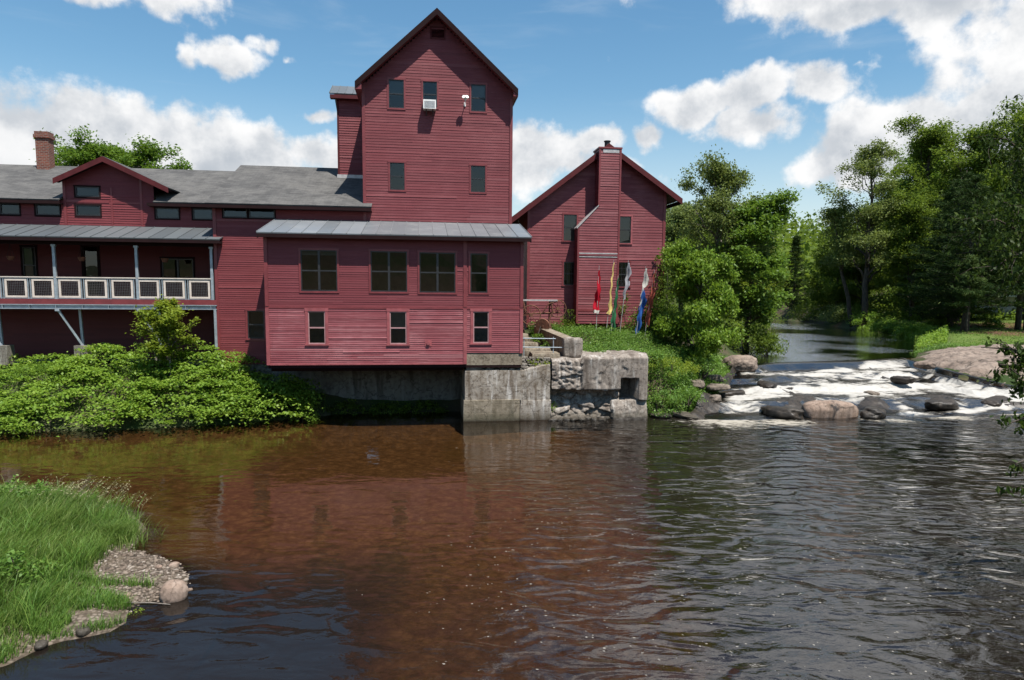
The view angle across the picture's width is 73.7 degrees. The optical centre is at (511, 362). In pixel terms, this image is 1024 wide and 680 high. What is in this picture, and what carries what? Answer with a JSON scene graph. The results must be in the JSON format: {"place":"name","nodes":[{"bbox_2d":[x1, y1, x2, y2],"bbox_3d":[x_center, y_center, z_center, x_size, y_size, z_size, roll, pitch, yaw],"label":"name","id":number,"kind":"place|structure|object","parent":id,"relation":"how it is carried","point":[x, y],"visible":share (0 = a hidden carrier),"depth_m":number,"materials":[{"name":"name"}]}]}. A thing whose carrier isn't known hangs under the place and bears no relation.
{"place":"outdoors","nodes":[
{"label":"outdoors","id":0,"kind":"place"},
{"bbox_2d":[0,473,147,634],"bbox_3d":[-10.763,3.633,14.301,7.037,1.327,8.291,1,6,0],"label":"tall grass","id":1,"kind":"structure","parent":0,"point":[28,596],"depth_m":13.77,"materials":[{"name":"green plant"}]},
{"bbox_2d":[29,544,190,613],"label":"gravel","id":2,"kind":"structure","parent":0,"point":[156,560],"depth_m":13.71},
{"bbox_2d":[0,411,1023,679],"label":"river water","id":3,"kind":"structure","parent":0,"point":[450,545],"depth_m":15.48,"materials":[{"name":"liquid"}]},
{"bbox_2d":[689,366,1023,419],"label":"falls rock","id":4,"kind":"object","parent":3,"relation":"in","point":[701,409],"visible":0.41,"depth_m":33.90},
{"bbox_2d":[665,385,707,407],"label":"weed clump","id":5,"kind":"object","parent":4,"relation":"on","point":[685,392],"visible":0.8,"depth_m":32.03,"materials":[{"name":"green plant"}]},
{"bbox_2d":[722,355,757,371],"bbox_3d":[12.850,0.122,38.605,2.112,1.040,1.483,-1,6,-11],"label":"boulder","id":6,"kind":"object","parent":4,"relation":"on","point":[743,363],"visible":0.78,"depth_m":38.08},
{"bbox_2d":[761,405,803,419],"bbox_3d":[12.576,2.365,31.836,2.018,0.644,1.157,5,8,39],"label":"rock","id":7,"kind":"object","parent":4,"relation":"on","point":[791,413],"visible":0.87,"depth_m":31.34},
{"bbox_2d":[801,400,858,417],"bbox_3d":[14.940,2.380,32.280,2.598,1.192,1.383,0,6,-3],"label":"boulder","id":8,"kind":"object","parent":4,"relation":"on","point":[827,409],"visible":0.6,"depth_m":31.67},
{"bbox_2d":[704,358,1023,419],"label":"falls water","id":9,"kind":"structure","parent":4,"relation":"on","point":[850,381],"depth_m":36.51,"materials":[{"name":"liquid"}]},
{"bbox_2d":[860,406,885,419],"bbox_3d":[16.871,2.392,31.886,1.097,0.614,1.422,4,7,29],"label":"rock","id":10,"kind":"object","parent":4,"relation":"on","point":[872,412],"visible":0.94,"depth_m":31.44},
{"bbox_2d":[924,399,958,410],"bbox_3d":[21.172,2.134,33.601,1.627,0.584,0.995,0,6,-1],"label":"rock","id":11,"kind":"object","parent":4,"relation":"on","point":[940,404],"visible":0.97,"depth_m":33.26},
{"bbox_2d":[0,282,1023,431],"bbox_3d":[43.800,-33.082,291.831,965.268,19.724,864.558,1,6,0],"label":"ground","id":12,"kind":"structure","parent":0,"point":[130,422],"depth_m":31.16,"materials":[{"name":"plant"}]},
{"bbox_2d":[0,352,68,433],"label":"knotweed bush","id":13,"kind":"object","parent":12,"relation":"on","point":[27,378],"visible":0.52,"depth_m":29.54,"materials":[{"name":"green plant"}]},
{"bbox_2d":[0,505,187,666],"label":"gravel bar","id":14,"kind":"object","parent":12,"relation":"on","point":[81,615],"visible":0.09,"depth_m":12.07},
{"bbox_2d":[0,546,56,594],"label":"weed clump","id":15,"kind":"object","parent":14,"relation":"on","point":[23,569],"visible":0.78,"depth_m":12.49,"materials":[{"name":"green plant"}]},
{"bbox_2d":[0,474,63,503],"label":"weed clump","id":16,"kind":"object","parent":14,"relation":"on","point":[36,488],"visible":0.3,"depth_m":16.82,"materials":[{"name":"green plant"}]},
{"bbox_2d":[0,482,139,657],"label":"grass","id":17,"kind":"structure","parent":14,"relation":"on","point":[76,514],"depth_m":14.26,"materials":[{"name":"plant"}]},
{"bbox_2d":[5,473,153,517],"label":"seed grass","id":18,"kind":"structure","parent":14,"relation":"on","point":[86,491],"depth_m":17.12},
{"bbox_2d":[0,564,159,663],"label":"thin grass","id":19,"kind":"structure","parent":14,"relation":"on","point":[102,594],"depth_m":12.17,"materials":[{"name":"green plant"}]},
{"bbox_2d":[65,512,166,554],"bbox_3d":[-9.038,3.922,15.434,2.473,0.811,2.318,1,6,0],"label":"sedge clump","id":20,"kind":"object","parent":14,"relation":"on","point":[127,535],"visible":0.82,"depth_m":15.38,"materials":[{"name":"green plant"}]},
{"bbox_2d":[159,579,187,602],"bbox_3d":[-6.322,4.320,12.771,0.492,0.486,0.432,-1,6,-17],"label":"boulder","id":21,"kind":"object","parent":14,"relation":"on","point":[173,590],"visible":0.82,"depth_m":12.61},
{"bbox_2d":[0,342,192,436],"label":"knotweed bush","id":22,"kind":"object","parent":12,"relation":"on","point":[73,363],"visible":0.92,"depth_m":28.31,"materials":[{"name":"green plant"}]},
{"bbox_2d":[28,124,192,169],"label":"broad tree","id":23,"kind":"object","parent":12,"relation":"on","point":[139,157],"visible":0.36,"depth_m":59.62,"materials":[{"name":"green plant"}]},
{"bbox_2d":[0,131,234,365],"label":"porch wing","id":24,"kind":"structure","parent":12,"relation":"on","point":[122,225],"depth_m":32.49,"materials":[{"name":"wood"}]},
{"bbox_2d":[0,203,20,215],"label":"window","id":25,"kind":"structure","parent":24,"relation":"in","point":[6,209],"depth_m":31.70,"materials":[{"name":"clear glass"}]},
{"bbox_2d":[19,245,39,285],"bbox_3d":[-22.964,-4.609,32.531,0.780,1.908,0.195,0,6,-7],"label":"window","id":26,"kind":"structure","parent":24,"relation":"in","point":[28,253],"depth_m":32.49,"materials":[{"name":"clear glass"}]},
{"bbox_2d":[34,204,61,216],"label":"window","id":27,"kind":"structure","parent":24,"relation":"in","point":[50,210],"depth_m":31.91,"materials":[{"name":"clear glass"}]},
{"bbox_2d":[73,185,100,198],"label":"window","id":28,"kind":"structure","parent":24,"relation":"in","point":[80,191],"depth_m":32.04,"materials":[{"name":"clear glass"}]},
{"bbox_2d":[74,203,101,216],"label":"window","id":29,"kind":"structure","parent":24,"relation":"in","point":[80,210],"depth_m":32.13,"materials":[{"name":"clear glass"}]},
{"bbox_2d":[80,245,101,297],"bbox_3d":[-20.256,-4.344,32.912,0.880,2.710,0.142,0,6,-7],"label":"door","id":30,"kind":"structure","parent":24,"relation":"in","point":[91,267],"depth_m":32.86,"materials":[{"name":"black glass"}]},
{"bbox_2d":[153,206,180,219],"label":"window","id":31,"kind":"structure","parent":24,"relation":"in","point":[160,213],"depth_m":32.59,"materials":[{"name":"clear glass"}]},
{"bbox_2d":[159,257,195,282],"bbox_3d":[-16.335,-4.515,33.397,1.650,1.258,0.165,0,6,-7],"label":"window","id":32,"kind":"structure","parent":24,"relation":"in","point":[183,267],"depth_m":33.39,"materials":[{"name":"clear glass"}]},
{"bbox_2d":[191,207,212,220],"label":"window","id":33,"kind":"structure","parent":24,"relation":"in","point":[199,214],"depth_m":32.80,"materials":[{"name":"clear glass"}]},
{"bbox_2d":[0,359,326,419],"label":"shore weeds","id":34,"kind":"object","parent":12,"relation":"on","point":[44,377],"visible":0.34,"depth_m":29.39,"materials":[{"name":"green plant"}]},
{"bbox_2d":[125,294,204,377],"bbox_3d":[-15.062,-0.885,29.850,2.857,4.176,2.600,1,6,0],"label":"maple","id":35,"kind":"object","parent":12,"relation":"on","point":[167,326],"visible":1,"depth_m":29.40,"materials":[{"name":"green plant"}]},
{"bbox_2d":[94,340,265,429],"bbox_3d":[-14.073,0.941,29.451,6.186,3.605,6.129,1,6,0],"label":"knotweed bush","id":36,"kind":"object","parent":12,"relation":"on","point":[211,369],"visible":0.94,"depth_m":29.23,"materials":[{"name":"green plant"}]},
{"bbox_2d":[194,372,324,426],"bbox_3d":[-11.047,1.706,29.567,5.781,2.416,3.948,1,6,0],"label":"knotweed bush","id":37,"kind":"object","parent":12,"relation":"on","point":[297,395],"visible":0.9,"depth_m":29.76,"materials":[{"name":"green plant"}]},
{"bbox_2d":[205,165,461,400],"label":"wing","id":38,"kind":"structure","parent":12,"relation":"on","point":[245,203],"depth_m":31.77,"materials":[{"name":"wood"}]},
{"bbox_2d":[222,208,247,218],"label":"window","id":39,"kind":"structure","parent":38,"relation":"in","point":[226,213],"depth_m":31.12,"materials":[{"name":"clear glass"}]},
{"bbox_2d":[245,308,265,340],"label":"window","id":40,"kind":"structure","parent":38,"relation":"in","point":[254,318],"depth_m":31.74,"materials":[{"name":"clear glass"}]},
{"bbox_2d":[248,209,275,218],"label":"window","id":41,"kind":"structure","parent":38,"relation":"in","point":[252,213],"depth_m":31.26,"materials":[{"name":"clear glass"}]},
{"bbox_2d":[321,398,366,414],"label":"weed clump","id":42,"kind":"object","parent":12,"relation":"on","point":[349,405],"visible":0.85,"depth_m":31.60,"materials":[{"name":"green plant"}]},
{"bbox_2d":[366,401,411,415],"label":"weed clump","id":43,"kind":"object","parent":12,"relation":"on","point":[377,407],"visible":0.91,"depth_m":31.82,"materials":[{"name":"green plant"}]},
{"bbox_2d":[329,8,517,223],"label":"mill tower","id":44,"kind":"structure","parent":12,"relation":"on","point":[403,155],"depth_m":31.89,"materials":[{"name":"red wood"}]},
{"bbox_2d":[387,77,405,109],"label":"window","id":45,"kind":"structure","parent":44,"relation":"in","point":[396,87],"depth_m":31.46,"materials":[{"name":"clear glass"}]},
{"bbox_2d":[388,160,405,191],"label":"window","id":46,"kind":"structure","parent":44,"relation":"in","point":[396,169],"depth_m":31.85,"materials":[{"name":"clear glass"}]},
{"bbox_2d":[421,79,438,108],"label":"window","id":47,"kind":"structure","parent":44,"relation":"in","point":[429,88],"depth_m":31.63,"materials":[{"name":"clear glass"}]},
{"bbox_2d":[469,164,486,193],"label":"window","id":48,"kind":"structure","parent":44,"relation":"in","point":[477,172],"depth_m":32.34,"materials":[{"name":"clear glass"}]},
{"bbox_2d":[469,82,487,113],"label":"window","id":49,"kind":"structure","parent":44,"relation":"in","point":[477,93],"depth_m":31.95,"materials":[{"name":"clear glass"}]},
{"bbox_2d":[404,398,448,414],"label":"weed clump","id":50,"kind":"object","parent":12,"relation":"on","point":[428,404],"visible":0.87,"depth_m":32.18,"materials":[{"name":"green plant"}]},
{"bbox_2d":[461,363,550,421],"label":"concrete pier","id":51,"kind":"structure","parent":12,"relation":"on","point":[504,395],"depth_m":30.17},
{"bbox_2d":[256,218,531,370],"bbox_3d":[-5.028,-3.084,30.545,11.324,6.736,3.885,0,6,-7],"label":"riverside extension","id":52,"kind":"object","parent":51,"relation":"on","point":[342,295],"visible":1,"depth_m":29.11,"materials":[{"name":"red wood"}]},
{"bbox_2d":[304,308,328,346],"bbox_3d":[-8.234,-1.464,28.821,0.980,1.642,0.195,0,6,-7],"label":"window","id":53,"kind":"structure","parent":52,"relation":"in","point":[316,319],"depth_m":28.79,"materials":[{"name":"paint"}]},
{"bbox_2d":[298,248,338,292],"bbox_3d":[-8.076,-3.835,28.599,1.660,1.858,0.172,0,6,-7],"label":"window","id":54,"kind":"structure","parent":52,"relation":"in","point":[318,267],"depth_m":28.57,"materials":[{"name":"black glass"}]},
{"bbox_2d":[368,249,408,293],"bbox_3d":[-5.216,-3.848,28.958,1.700,1.858,0.142,0,6,-7],"label":"window","id":55,"kind":"structure","parent":52,"relation":"in","point":[388,268],"depth_m":28.95,"materials":[{"name":"black glass"}]},
{"bbox_2d":[386,308,409,346],"bbox_3d":[-4.876,-1.476,29.261,0.990,1.652,0.195,0,6,-7],"label":"window","id":56,"kind":"structure","parent":52,"relation":"in","point":[397,318],"depth_m":29.23,"materials":[{"name":"paint"}]},
{"bbox_2d":[417,250,457,294],"bbox_3d":[-3.191,-3.838,29.225,1.710,1.858,0.142,0,6,-7],"label":"window","id":57,"kind":"structure","parent":52,"relation":"in","point":[437,269],"depth_m":29.22,"materials":[{"name":"black glass"}]},
{"bbox_2d":[468,251,489,294],"bbox_3d":[-1.428,-3.846,29.456,0.920,1.837,0.142,0,6,-7],"label":"window","id":58,"kind":"structure","parent":52,"relation":"in","point":[478,260],"depth_m":29.44,"materials":[{"name":"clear glass"}]},
{"bbox_2d":[470,308,491,345],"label":"window","id":59,"kind":"structure","parent":52,"relation":"in","point":[480,318],"depth_m":29.69,"materials":[{"name":"paint"}]},
{"bbox_2d":[481,356,551,369],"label":"rubble wall","id":60,"kind":"structure","parent":51,"relation":"on","point":[525,364],"depth_m":30.50,"materials":[{"name":"stone"}]},
{"bbox_2d":[522,333,559,362],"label":"steps","id":61,"kind":"structure","parent":12,"relation":"on","point":[538,352],"depth_m":31.85,"materials":[{"name":"concrete"}]},
{"bbox_2d":[523,299,565,332],"bbox_3d":[1.642,-2.420,36.693,2.636,1.896,0.670,0,6,-7],"label":"rusty machine","id":62,"kind":"object","parent":12,"relation":"on","point":[551,302],"visible":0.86,"depth_m":36.59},
{"bbox_2d":[534,326,582,356],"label":"yard wall","id":63,"kind":"structure","parent":12,"relation":"on","point":[572,346],"depth_m":31.36,"materials":[{"name":"concrete"}]},
{"bbox_2d":[512,140,682,330],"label":"gabled house","id":64,"kind":"structure","parent":12,"relation":"on","point":[604,208],"depth_m":38.22,"materials":[{"name":"red wood"}]},
{"bbox_2d":[562,260,573,286],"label":"window","id":65,"kind":"structure","parent":64,"relation":"in","point":[567,265],"depth_m":38.54,"materials":[{"name":"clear glass"}]},
{"bbox_2d":[562,213,578,242],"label":"window","id":66,"kind":"structure","parent":64,"relation":"in","point":[569,221],"depth_m":38.26,"materials":[{"name":"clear glass"}]},
{"bbox_2d":[620,215,632,245],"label":"window","id":67,"kind":"structure","parent":64,"relation":"in","point":[626,221],"depth_m":38.70,"materials":[{"name":"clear glass"}]},
{"bbox_2d":[642,238,681,330],"bbox_3d":[8.497,-3.954,39.084,2.735,6.295,1.480,-3,7,-32],"label":"ivy","id":68,"kind":"object","parent":64,"relation":"attached to","point":[664,278],"visible":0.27,"depth_m":39.05,"materials":[{"name":"green plant"}]},
{"bbox_2d":[550,350,647,419],"bbox_3d":[3.904,1.230,31.632,4.532,3.428,2.308,0,6,-7],"label":"broken abutment","id":69,"kind":"object","parent":12,"relation":"on","point":[613,384],"visible":0.88,"depth_m":30.87,"materials":[{"name":"concrete"}]},
{"bbox_2d":[527,320,708,402],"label":"bank grass","id":70,"kind":"structure","parent":12,"relation":"on","point":[615,337],"depth_m":35.95,"materials":[{"name":"green plant"}]},
{"bbox_2d":[635,266,648,333],"bbox_3d":[7.082,-3.256,37.114,0.684,3.894,0.237,0,6,-7],"label":"feather flag","id":71,"kind":"object","parent":12,"relation":"on","point":[643,300],"visible":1,"depth_m":37.12,"materials":[{"name":"blue fabric"}]},
{"bbox_2d":[618,293,686,344],"bbox_3d":[7.942,-2.045,38.169,4.916,3.705,1.613,1,6,2],"label":"vine bush","id":72,"kind":"object","parent":12,"relation":"on","point":[655,312],"visible":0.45,"depth_m":38.31,"materials":[{"name":"green plant"}]},
{"bbox_2d":[646,387,687,419],"bbox_3d":[6.996,1.929,31.733,2.266,1.529,1.921,-2,6,-19],"label":"weed clump","id":73,"kind":"object","parent":12,"relation":"on","point":[673,398],"visible":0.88,"depth_m":31.55,"materials":[{"name":"green plant"}]},
{"bbox_2d":[648,354,700,376],"bbox_3d":[7.561,0.164,33.285,3.521,1.328,2.337,3,6,21],"label":"weed clump","id":74,"kind":"object","parent":12,"relation":"on","point":[685,367],"visible":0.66,"depth_m":32.99,"materials":[{"name":"green plant"}]},
{"bbox_2d":[663,201,694,312],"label":"willow","id":75,"kind":"object","parent":12,"relation":"on","point":[673,223],"visible":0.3,"depth_m":63.97,"materials":[{"name":"green plant"}]},
{"bbox_2d":[646,341,733,415],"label":"bank weeds","id":76,"kind":"object","parent":12,"relation":"on","point":[660,355],"visible":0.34,"depth_m":33.16,"materials":[{"name":"green plant"}]},
{"bbox_2d":[647,237,748,362],"bbox_3d":[9.885,-3.033,35.778,5.223,7.044,5.262,1,6,0],"label":"box elder","id":77,"kind":"object","parent":12,"relation":"on","point":[694,271],"visible":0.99,"depth_m":35.85,"materials":[{"name":"green plant"}]},
{"bbox_2d":[669,355,733,410],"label":"rock weeds","id":78,"kind":"object","parent":12,"relation":"on","point":[689,377],"visible":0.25,"depth_m":34.14,"materials":[{"name":"green plant"}]},
{"bbox_2d":[682,356,731,378],"bbox_3d":[9.616,0.241,34.590,2.928,1.322,2.208,3,6,19],"label":"weed clump","id":79,"kind":"object","parent":12,"relation":"on","point":[719,365],"visible":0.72,"depth_m":34.51,"materials":[{"name":"green plant"}]},
{"bbox_2d":[663,301,770,340],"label":"shore undergrowth","id":80,"kind":"object","parent":12,"relation":"on","point":[730,324],"visible":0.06,"depth_m":57.51,"materials":[{"name":"green plant"}]},
{"bbox_2d":[664,143,787,298],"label":"birch","id":81,"kind":"object","parent":12,"relation":"on","point":[725,181],"visible":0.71,"depth_m":46.44,"materials":[{"name":"green plant"}]},
{"bbox_2d":[724,319,786,355],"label":"bush","id":82,"kind":"object","parent":12,"relation":"on","point":[751,332],"visible":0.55,"depth_m":45.06,"materials":[{"name":"green plant"}]},
{"bbox_2d":[708,184,803,353],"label":"maple","id":83,"kind":"object","parent":12,"relation":"on","point":[764,227],"visible":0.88,"depth_m":44.80,"materials":[{"name":"green plant"}]},
{"bbox_2d":[744,326,792,356],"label":"bush","id":84,"kind":"object","parent":12,"relation":"on","point":[773,341],"visible":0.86,"depth_m":44.57,"materials":[{"name":"green plant"}]},
{"bbox_2d":[665,211,888,296],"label":"forest","id":85,"kind":"object","parent":12,"relation":"on","point":[807,235],"visible":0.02,"depth_m":151.63,"materials":[{"name":"green plant"}]},
{"bbox_2d":[780,235,809,309],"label":"spruce","id":86,"kind":"object","parent":12,"relation":"on","point":[796,249],"visible":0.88,"depth_m":102.64,"materials":[{"name":"green plant"}]},
{"bbox_2d":[785,298,829,320],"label":"shrub","id":87,"kind":"object","parent":12,"relation":"on","point":[802,317],"visible":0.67,"depth_m":95.38,"materials":[{"name":"green plant"}]},
{"bbox_2d":[811,302,856,322],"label":"shrub","id":88,"kind":"object","parent":12,"relation":"on","point":[827,316],"visible":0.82,"depth_m":85.97,"materials":[{"name":"green plant"}]},
{"bbox_2d":[800,232,879,309],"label":"alder","id":89,"kind":"object","parent":12,"relation":"on","point":[829,292],"visible":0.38,"depth_m":91.06,"materials":[{"name":"green plant"}]},
{"bbox_2d":[811,189,890,326],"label":"leaning cottonwood","id":90,"kind":"object","parent":12,"relation":"on","point":[830,214],"visible":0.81,"depth_m":80.22,"materials":[{"name":"green plant"}]},
{"bbox_2d":[835,222,897,307],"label":"ash tree","id":91,"kind":"object","parent":12,"relation":"on","point":[857,277],"visible":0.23,"depth_m":88.72,"materials":[{"name":"green plant"}]},
{"bbox_2d":[815,136,921,325],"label":"tall cottonwood","id":92,"kind":"object","parent":12,"relation":"on","point":[863,162],"visible":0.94,"depth_m":77.12,"materials":[{"name":"green plant"}]},
{"bbox_2d":[867,318,901,332],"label":"shrub","id":93,"kind":"object","parent":12,"relation":"on","point":[884,326],"visible":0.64,"depth_m":71.27,"materials":[{"name":"green plant"}]},
{"bbox_2d":[855,315,949,348],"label":"shore ferns","id":94,"kind":"object","parent":12,"relation":"on","point":[924,338],"visible":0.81,"depth_m":61.97,"materials":[{"name":"green plant"}]},
{"bbox_2d":[786,284,1023,323],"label":"undergrowth","id":95,"kind":"object","parent":12,"relation":"on","point":[874,304],"visible":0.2,"depth_m":86.24,"materials":[{"name":"green plant"}]},
{"bbox_2d":[869,184,944,320],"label":"alder","id":96,"kind":"object","parent":12,"relation":"on","point":[921,201],"visible":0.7,"depth_m":76.29,"materials":[{"name":"green plant"}]},
{"bbox_2d":[859,144,961,298],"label":"ash tree","id":97,"kind":"object","parent":12,"relation":"on","point":[905,183],"visible":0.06,"depth_m":89.69,"materials":[{"name":"green plant"}]},
{"bbox_2d":[868,111,969,311],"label":"ash tree","id":98,"kind":"object","parent":12,"relation":"on","point":[920,146],"visible":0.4,"depth_m":79.33,"materials":[{"name":"green plant"}]},
{"bbox_2d":[892,177,1015,326],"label":"white pine","id":99,"kind":"object","parent":12,"relation":"on","point":[951,317],"visible":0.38,"depth_m":65.73,"materials":[{"name":"green plant"}]},
{"bbox_2d":[909,170,1003,321],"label":"white pine","id":100,"kind":"object","parent":12,"relation":"on","point":[965,174],"visible":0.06,"depth_m":70.28,"materials":[{"name":"green plant"}]},
{"bbox_2d":[908,173,1023,331],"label":"white pine","id":101,"kind":"object","parent":12,"relation":"on","point":[979,191],"visible":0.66,"depth_m":59.87,"materials":[{"name":"green plant"}]},
{"bbox_2d":[950,253,985,333],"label":"tree","id":102,"kind":"object","parent":12,"relation":"on","point":[966,265],"visible":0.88,"depth_m":57.96,"materials":[{"name":"green plant"}]},
{"bbox_2d":[915,109,1023,316],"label":"ash tree","id":103,"kind":"object","parent":12,"relation":"on","point":[975,166],"visible":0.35,"depth_m":74.72,"materials":[{"name":"green plant"}]},
{"bbox_2d":[920,343,1023,382],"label":"rock ledge","id":104,"kind":"object","parent":12,"relation":"on","point":[978,361],"visible":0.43,"depth_m":41.29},
{"bbox_2d":[939,94,1023,313],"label":"ash tree","id":105,"kind":"object","parent":12,"relation":"on","point":[1013,204],"visible":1,"depth_m":23.46,"materials":[{"name":"green plant"}]},
{"bbox_2d":[963,166,1023,330],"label":"tree","id":106,"kind":"object","parent":12,"relation":"on","point":[1018,321],"visible":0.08,"depth_m":62.66,"materials":[{"name":"green plant"}]},
{"bbox_2d":[981,336,1023,502],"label":"chokecherry","id":107,"kind":"object","parent":12,"relation":"on","point":[1013,368],"visible":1,"depth_m":13.29,"materials":[{"name":"green plant"}]},
{"bbox_2d":[987,94,1023,318],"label":"ash tree","id":108,"kind":"object","parent":12,"relation":"on","point":[1019,106],"visible":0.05,"depth_m":74.77,"materials":[{"name":"green plant"}]},
{"bbox_2d":[0,0,1023,232],"label":"sky","id":109,"kind":"structure","parent":0,"point":[787,89],"materials":[{"name":"blue"}]},
{"bbox_2d":[745,318,921,362],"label":"pond water","id":110,"kind":"structure","parent":0,"point":[812,342],"depth_m":55.63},
{"bbox_2d":[932,321,1023,350],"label":"lawn grass","id":111,"kind":"structure","parent":0,"point":[953,331],"depth_m":57.57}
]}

